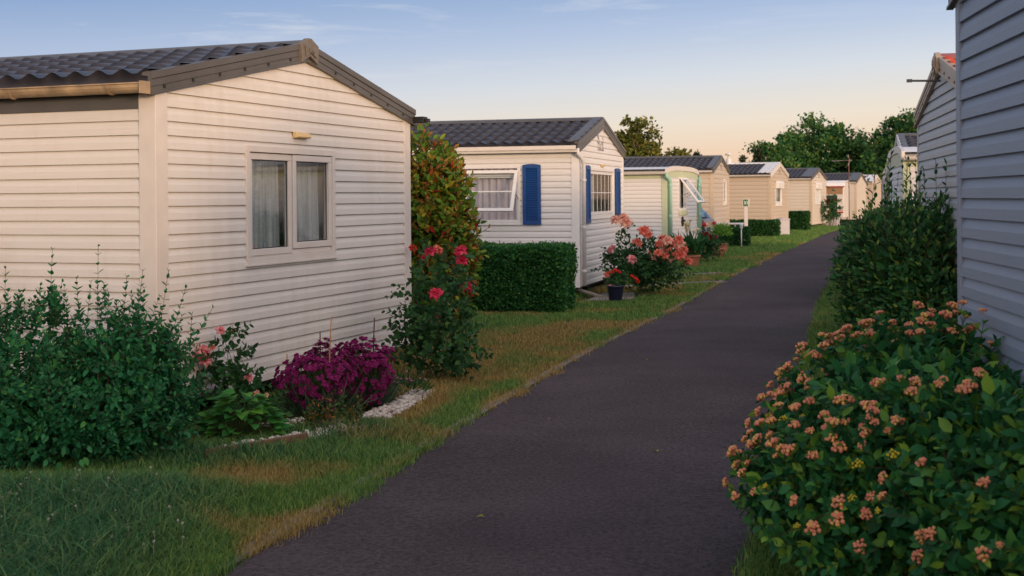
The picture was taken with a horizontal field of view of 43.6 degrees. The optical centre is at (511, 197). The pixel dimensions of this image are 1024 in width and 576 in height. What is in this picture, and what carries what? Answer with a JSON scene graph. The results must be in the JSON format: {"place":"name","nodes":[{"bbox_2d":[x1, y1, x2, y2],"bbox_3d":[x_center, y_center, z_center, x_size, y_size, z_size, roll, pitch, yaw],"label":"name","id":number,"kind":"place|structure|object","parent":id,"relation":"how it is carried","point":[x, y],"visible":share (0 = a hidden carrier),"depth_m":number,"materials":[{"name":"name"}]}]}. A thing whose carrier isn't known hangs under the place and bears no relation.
{"place":"outdoors","nodes":[
{"label":"outdoors","id":0,"kind":"place"},
{"bbox_2d":[188,373,412,443],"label":"soil","id":1,"kind":"structure","parent":0,"point":[320,421],"depth_m":9.36,"materials":[{"name":"brown soil"}]},
{"bbox_2d":[185,321,294,424],"bbox_3d":[-2.013,1.268,9.261,0.712,0.762,0.752,0,0,-28],"label":"rose bush","id":2,"kind":"object","parent":1,"relation":"on","point":[239,379],"visible":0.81,"depth_m":9.28,"materials":[{"name":"green plant"}]},
{"bbox_2d":[192,388,293,437],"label":"dock plant","id":3,"kind":"object","parent":1,"relation":"on","point":[223,409],"visible":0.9,"depth_m":8.71,"materials":[{"name":"green plant"}]},
{"bbox_2d":[270,337,378,419],"bbox_3d":[-1.413,1.344,9.536,0.866,0.598,0.836,0,0,39],"label":"carnation clump","id":4,"kind":"object","parent":1,"relation":"on","point":[306,388],"visible":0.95,"depth_m":9.42,"materials":[{"name":"purple plant"}]},
{"bbox_2d":[220,389,434,446],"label":"pebbles","id":5,"kind":"object","parent":1,"relation":"on","point":[397,405],"visible":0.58,"depth_m":9.65,"materials":[{"name":"white gravel"}]},
{"bbox_2d":[387,367,434,393],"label":"garden pinks","id":6,"kind":"object","parent":5,"relation":"on","point":[411,382],"visible":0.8,"depth_m":10.31,"materials":[{"name":"green plant"}]},
{"bbox_2d":[328,317,331,407],"bbox_3d":[-1.346,1.271,9.450,0.041,0.781,0.014,0,0,0],"label":"garden stake","id":7,"kind":"object","parent":1,"relation":"on","point":[330,342],"visible":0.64,"depth_m":9.45,"materials":[{"name":"brown wood"}]},
{"bbox_2d":[299,389,367,430],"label":"garden pinks","id":8,"kind":"object","parent":1,"relation":"on","point":[335,413],"visible":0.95,"depth_m":8.91,"materials":[{"name":"green plant"}]},
{"bbox_2d":[317,336,413,410],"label":"carnation clump","id":9,"kind":"object","parent":1,"relation":"on","point":[381,379],"visible":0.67,"depth_m":9.80,"materials":[{"name":"purple plant"}]},
{"bbox_2d":[373,318,374,375],"bbox_3d":[-1.081,1.298,9.980,0.031,0.720,0.014,0,0,0],"label":"garden stake","id":10,"kind":"object","parent":1,"relation":"on","point":[373,337],"visible":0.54,"depth_m":9.98,"materials":[{"name":"brown wood"}]},
{"bbox_2d":[0,220,929,575],"bbox_3d":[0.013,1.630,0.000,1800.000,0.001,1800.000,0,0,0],"label":"ground","id":11,"kind":"structure","parent":0,"point":[499,394],"depth_m":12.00,"materials":[{"name":"green plant"}]},
{"bbox_2d":[0,244,229,472],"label":"privet bush","id":12,"kind":"object","parent":11,"relation":"on","point":[59,399],"visible":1,"depth_m":7.87,"materials":[{"name":"green plant"}]},
{"bbox_2d":[0,38,429,410],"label":"mobile home","id":13,"kind":"object","parent":11,"relation":"on","point":[264,188],"visible":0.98,"depth_m":9.70,"materials":[{"name":"beige plastic"}]},
{"bbox_2d":[244,145,337,266],"bbox_3d":[-1.871,0.064,10.642,0.161,0.948,1.464,0,0,21],"label":"window","id":14,"kind":"structure","parent":13,"relation":"in","point":[302,243],"depth_m":10.59,"materials":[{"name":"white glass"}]},
{"bbox_2d":[204,433,307,459],"bbox_3d":[-1.638,1.615,8.206,0.059,0.115,0.771,0,0,44],"label":"edging board","id":15,"kind":"object","parent":11,"relation":"on","point":[300,435],"visible":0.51,"depth_m":8.26,"materials":[{"name":"wood"}]},
{"bbox_2d":[362,389,433,427],"bbox_3d":[-0.882,1.635,9.774,0.059,0.065,1.872,0,0,14],"label":"edging board","id":16,"kind":"object","parent":11,"relation":"on","point":[391,411],"visible":0.09,"depth_m":9.51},
{"bbox_2d":[381,238,493,380],"bbox_3d":[-0.856,1.000,11.614,0.918,1.281,1.887,0,0,-31],"label":"rose bush","id":17,"kind":"object","parent":11,"relation":"on","point":[427,327],"visible":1,"depth_m":11.27,"materials":[{"name":"green plant"}]},
{"bbox_2d":[410,122,489,341],"bbox_3d":[-1.047,0.383,14.550,1.464,2.515,1.503,0,0,36],"label":"photinia bush","id":18,"kind":"object","parent":11,"relation":"on","point":[442,214],"visible":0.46,"depth_m":14.24,"materials":[{"name":"green plant"}]},
{"bbox_2d":[206,260,764,575],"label":"kerb","id":19,"kind":"structure","parent":11,"relation":"on","point":[556,368],"depth_m":9.78,"materials":[{"name":"concrete"}]},
{"bbox_2d":[420,240,578,313],"bbox_3d":[-0.362,1.141,18.461,2.588,1.091,1.050,0,0,16],"label":"clipped hedge","id":20,"kind":"object","parent":11,"relation":"on","point":[539,276],"visible":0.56,"depth_m":17.96,"materials":[{"name":"green plant"}]},
{"bbox_2d":[410,117,625,296],"bbox_3d":[-2.136,0.143,23.271,8.475,3.048,4.441,0,0,16],"label":"mobile home","id":21,"kind":"object","parent":11,"relation":"on","point":[551,179],"visible":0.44,"depth_m":20.88,"materials":[{"name":"white plastic"}]},
{"bbox_2d":[443,165,520,224],"bbox_3d":[-0.706,-0.030,20.840,1.694,0.968,0.527,0,0,16],"label":"window","id":22,"kind":"structure","parent":21,"relation":"in","point":[497,198],"depth_m":20.87,"materials":[{"name":"plastic"}]},
{"bbox_2d":[591,168,614,219],"bbox_3d":[1.514,-0.068,22.302,0.164,0.868,2.164,0,0,16],"label":"window","id":23,"kind":"structure","parent":21,"relation":"in","point":[603,214],"depth_m":22.48,"materials":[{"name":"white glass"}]},
{"bbox_2d":[606,268,638,302],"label":"potted geranium","id":24,"kind":"object","parent":11,"relation":"on","point":[615,292],"visible":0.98,"depth_m":19.62,"materials":[{"name":"plastic"}]},
{"bbox_2d":[614,114,665,156],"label":"olive tree","id":25,"kind":"object","parent":11,"relation":"on","point":[631,138],"visible":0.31,"depth_m":59.74,"materials":[{"name":"green plant"}]},
{"bbox_2d":[591,213,694,295],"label":"rose bush","id":26,"kind":"object","parent":11,"relation":"on","point":[660,260],"visible":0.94,"depth_m":20.70,"materials":[{"name":"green plant"}]},
{"bbox_2d":[624,166,704,252],"bbox_3d":[1.132,0.429,34.366,8.084,2.425,3.876,0,0,21],"label":"mobile home","id":27,"kind":"object","parent":11,"relation":"on","point":[659,201],"visible":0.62,"depth_m":31.78,"materials":[{"name":"white plastic"}]},
{"bbox_2d":[678,178,704,210],"bbox_3d":[4.583,-0.092,33.005,0.658,0.848,0.854,0,0,21],"label":"window","id":28,"kind":"structure","parent":27,"relation":"in","point":[685,186],"depth_m":33.26,"materials":[{"name":"plastic"}]},
{"bbox_2d":[624,155,729,225],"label":"mobile home","id":29,"kind":"object","parent":11,"relation":"on","point":[714,172],"visible":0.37,"depth_m":42.90,"materials":[{"name":"beige plastic"}]},
{"bbox_2d":[723,179,726,204],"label":"window","id":30,"kind":"structure","parent":29,"relation":"in","point":[725,182],"depth_m":44.69,"materials":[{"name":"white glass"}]},
{"bbox_2d":[665,146,691,155],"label":"olive tree","id":31,"kind":"object","parent":11,"relation":"on","point":[679,152],"visible":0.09,"depth_m":65.35,"materials":[{"name":"green plant"}]},
{"bbox_2d":[669,218,707,265],"bbox_3d":[4.068,1.039,29.584,1.000,1.118,0.742,0,0,0],"label":"potted arum","id":32,"kind":"object","parent":11,"relation":"on","point":[695,246],"visible":0.72,"depth_m":29.45,"materials":[{"name":"plant"}]},
{"bbox_2d":[693,149,701,155],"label":"conifer tree","id":33,"kind":"object","parent":11,"relation":"on","point":[697,153],"visible":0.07,"depth_m":65.87,"materials":[{"name":"green plant"}]},
{"bbox_2d":[702,209,717,235],"bbox_3d":[4.117,0.863,38.862,4.014,1.470,1.960,0,0,20],"label":"parked car","id":34,"kind":"object","parent":11,"relation":"on","point":[708,221],"visible":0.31,"depth_m":38.17,"materials":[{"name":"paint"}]},
{"bbox_2d":[695,227,724,260],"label":"rose bush","id":35,"kind":"object","parent":11,"relation":"on","point":[709,251],"visible":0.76,"depth_m":31.16,"materials":[{"name":"green plant"}]},
{"bbox_2d":[712,238,727,256],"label":"potted shrub","id":36,"kind":"object","parent":11,"relation":"on","point":[720,249],"visible":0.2,"depth_m":33.57,"materials":[{"name":"orange plant"}]},
{"bbox_2d":[709,221,733,251],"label":"potted shrub","id":37,"kind":"object","parent":11,"relation":"on","point":[725,228],"visible":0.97,"depth_m":36.31,"materials":[{"name":"green plant"}]},
{"bbox_2d":[707,226,751,246],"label":"clipped hedge","id":38,"kind":"object","parent":11,"relation":"on","point":[734,239],"visible":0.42,"depth_m":40.40,"materials":[{"name":"green plant"}]},
{"bbox_2d":[717,223,743,226],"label":"garden table","id":39,"kind":"object","parent":11,"relation":"on","point":[734,224],"visible":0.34,"depth_m":41.66,"materials":[{"name":"white paint"}]},
{"bbox_2d":[739,223,742,246],"bbox_3d":[7.150,1.207,39.900,0.132,0.833,0.132,0,0,0],"label":"garden lamp","id":40,"kind":"object","parent":11,"relation":"on","point":[741,225],"visible":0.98,"depth_m":39.88,"materials":[{"name":"grey metal"}]},
{"bbox_2d":[738,154,748,162],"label":"conifer tree","id":41,"kind":"object","parent":11,"relation":"on","point":[742,158],"visible":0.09,"depth_m":92.93,"materials":[{"name":"green plant"}]},
{"bbox_2d":[742,199,748,225],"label":"sign post","id":42,"kind":"object","parent":11,"relation":"on","point":[745,203],"visible":0.84,"depth_m":44.95,"materials":[{"name":"white paint"}]},
{"bbox_2d":[730,219,780,236],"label":"clipped hedge","id":43,"kind":"object","parent":11,"relation":"on","point":[765,227],"visible":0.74,"depth_m":49.77,"materials":[{"name":"green plant"}]},
{"bbox_2d":[725,153,788,219],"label":"mobile home","id":44,"kind":"object","parent":11,"relation":"on","point":[762,187],"visible":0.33,"depth_m":51.46,"materials":[{"name":"beige plastic"}]},
{"bbox_2d":[775,181,783,205],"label":"window","id":45,"kind":"structure","parent":44,"relation":"in","point":[779,184],"depth_m":52.81,"materials":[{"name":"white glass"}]},
{"bbox_2d":[751,146,764,161],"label":"conifer tree","id":46,"kind":"object","parent":11,"relation":"on","point":[757,155],"visible":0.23,"depth_m":94.86,"materials":[{"name":"green plant"}]},
{"bbox_2d":[742,139,801,169],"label":"broadleaf tree","id":47,"kind":"object","parent":11,"relation":"on","point":[773,154],"visible":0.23,"depth_m":103.09,"materials":[{"name":"green plant"}]},
{"bbox_2d":[775,218,789,234],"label":"storage box","id":48,"kind":"object","parent":11,"relation":"on","point":[785,226],"visible":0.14,"depth_m":51.71,"materials":[{"name":"grey plastic"}]},
{"bbox_2d":[772,128,822,167],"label":"broadleaf tree","id":49,"kind":"object","parent":11,"relation":"on","point":[807,159],"visible":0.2,"depth_m":107.56,"materials":[{"name":"green plant"}]},
{"bbox_2d":[788,210,811,229],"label":"clipped hedge","id":50,"kind":"object","parent":11,"relation":"on","point":[800,220],"visible":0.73,"depth_m":58.31,"materials":[{"name":"green plant"}]},
{"bbox_2d":[785,168,826,226],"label":"mobile home","id":51,"kind":"object","parent":11,"relation":"on","point":[806,189],"visible":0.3,"depth_m":62.89,"materials":[{"name":"beige plastic"}]},
{"bbox_2d":[815,183,822,203],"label":"window","id":52,"kind":"structure","parent":51,"relation":"in","point":[818,186],"depth_m":64.03,"materials":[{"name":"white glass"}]},
{"bbox_2d":[771,111,871,172],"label":"broadleaf tree","id":53,"kind":"object","parent":11,"relation":"on","point":[827,137],"visible":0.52,"depth_m":107.92,"materials":[{"name":"green plant"}]},
{"bbox_2d":[822,216,839,225],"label":"storage box","id":54,"kind":"object","parent":11,"relation":"on","point":[835,222],"visible":0.31,"depth_m":66.30,"materials":[{"name":"grey plastic"}]},
{"bbox_2d":[820,186,843,225],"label":"rose bush","id":55,"kind":"object","parent":11,"relation":"on","point":[832,210],"visible":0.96,"depth_m":64.86,"materials":[{"name":"green plant"}]},
{"bbox_2d":[826,180,849,217],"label":"caravan","id":56,"kind":"object","parent":11,"relation":"on","point":[841,189],"visible":0.21,"depth_m":71.24,"materials":[{"name":"white plastic"}]},
{"bbox_2d":[826,195,836,206],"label":"window","id":57,"kind":"structure","parent":56,"relation":"in","point":[830,196],"depth_m":71.22,"materials":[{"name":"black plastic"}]},
{"bbox_2d":[831,155,851,227],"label":"television aerial","id":58,"kind":"object","parent":11,"relation":"on","point":[848,160],"visible":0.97,"depth_m":44.99,"materials":[{"name":"metal"}]},
{"bbox_2d":[824,173,866,220],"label":"mobile home","id":59,"kind":"object","parent":11,"relation":"on","point":[857,187],"visible":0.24,"depth_m":76.16,"materials":[{"name":"beige plastic"}]},
{"bbox_2d":[831,124,872,173],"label":"broadleaf tree","id":60,"kind":"object","parent":11,"relation":"on","point":[858,148],"visible":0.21,"depth_m":107.60,"materials":[{"name":"green plant"}]},
{"bbox_2d":[824,163,913,289],"bbox_3d":[5.816,0.511,19.476,1.916,2.155,4.961,0,0,0],"label":"laurel shrub","id":61,"kind":"object","parent":11,"relation":"on","point":[848,231],"visible":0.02,"depth_m":19.42,"materials":[{"name":"green plant"}]},
{"bbox_2d":[716,300,1023,575],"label":"flowering bush","id":62,"kind":"object","parent":11,"relation":"on","point":[896,456],"visible":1,"depth_m":4.96,"materials":[{"name":"green plant"}]},
{"bbox_2d":[853,148,887,175],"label":"broadleaf tree","id":63,"kind":"object","parent":11,"relation":"on","point":[862,165],"visible":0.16,"depth_m":102.92,"materials":[{"name":"green plant"}]},
{"bbox_2d":[863,175,881,212],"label":"mobile home","id":64,"kind":"object","parent":11,"relation":"on","point":[872,179],"visible":0.09,"depth_m":87.23,"materials":[{"name":"beige plastic"}]},
{"bbox_2d":[831,157,916,288],"bbox_3d":[4.588,0.530,15.137,1.413,2.134,2.401,0,0,0],"label":"laurel shrub","id":65,"kind":"object","parent":11,"relation":"on","point":[896,203],"visible":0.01,"depth_m":14.89,"materials":[{"name":"green plant"}]},
{"bbox_2d":[877,172,881,200],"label":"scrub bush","id":66,"kind":"object","parent":11,"relation":"on","point":[880,176],"visible":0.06,"depth_m":98.02,"materials":[{"name":"green plant"}]},
{"bbox_2d":[859,114,916,174],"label":"broadleaf tree","id":67,"kind":"object","parent":11,"relation":"on","point":[876,138],"visible":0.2,"depth_m":103.50,"materials":[{"name":"green plant"}]},
{"bbox_2d":[825,143,957,359],"bbox_3d":[3.805,0.582,12.151,1.437,2.248,2.560,0,0,0],"label":"laurel shrub","id":68,"kind":"object","parent":11,"relation":"on","point":[906,260],"visible":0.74,"depth_m":11.91,"materials":[{"name":"green plant"}]},
{"bbox_2d":[882,146,916,206],"bbox_3d":[10.453,0.338,21.086,8.192,2.460,4.486,0,0,13],"label":"mobile home","id":69,"kind":"object","parent":11,"relation":"on","point":[898,155],"visible":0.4,"depth_m":20.60,"materials":[{"name":"white plastic"}]},
{"bbox_2d":[887,108,916,138],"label":"broadleaf tree","id":70,"kind":"object","parent":11,"relation":"on","point":[908,125],"visible":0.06,"depth_m":101.61,"materials":[{"name":"green plant"}]},
{"bbox_2d":[894,133,916,146],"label":"roof","id":71,"kind":"structure","parent":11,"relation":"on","point":[906,139],"depth_m":28.27,"materials":[{"name":"white"}]},
{"bbox_2d":[906,52,957,297],"bbox_3d":[8.490,0.065,11.647,9.395,3.036,4.426,0,0,12],"label":"mobile home","id":72,"kind":"object","parent":11,"relation":"on","point":[934,115],"visible":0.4,"depth_m":12.57,"materials":[{"name":"grey plastic"}]},
{"bbox_2d":[946,0,1023,393],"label":"mobile home","id":73,"kind":"object","parent":11,"relation":"on","point":[989,35],"visible":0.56,"depth_m":5.94,"materials":[{"name":"blue"}]},
{"bbox_2d":[0,0,955,162],"label":"sky","id":74,"kind":"structure","parent":0,"point":[717,76],"materials":[{"name":"blue"}]},
{"bbox_2d":[223,229,845,575],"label":"road","id":75,"kind":"structure","parent":0,"point":[584,479],"depth_m":7.54,"materials":[{"name":"grey asphalt"}]},
{"bbox_2d":[586,292,634,300],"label":"path","id":76,"kind":"structure","parent":0,"point":[629,296],"depth_m":20.54,"materials":[{"name":"concrete"}]},
{"bbox_2d":[590,281,724,289],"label":"path","id":77,"kind":"structure","parent":0,"point":[667,283],"depth_m":23.99,"materials":[{"name":"concrete"}]}
]}

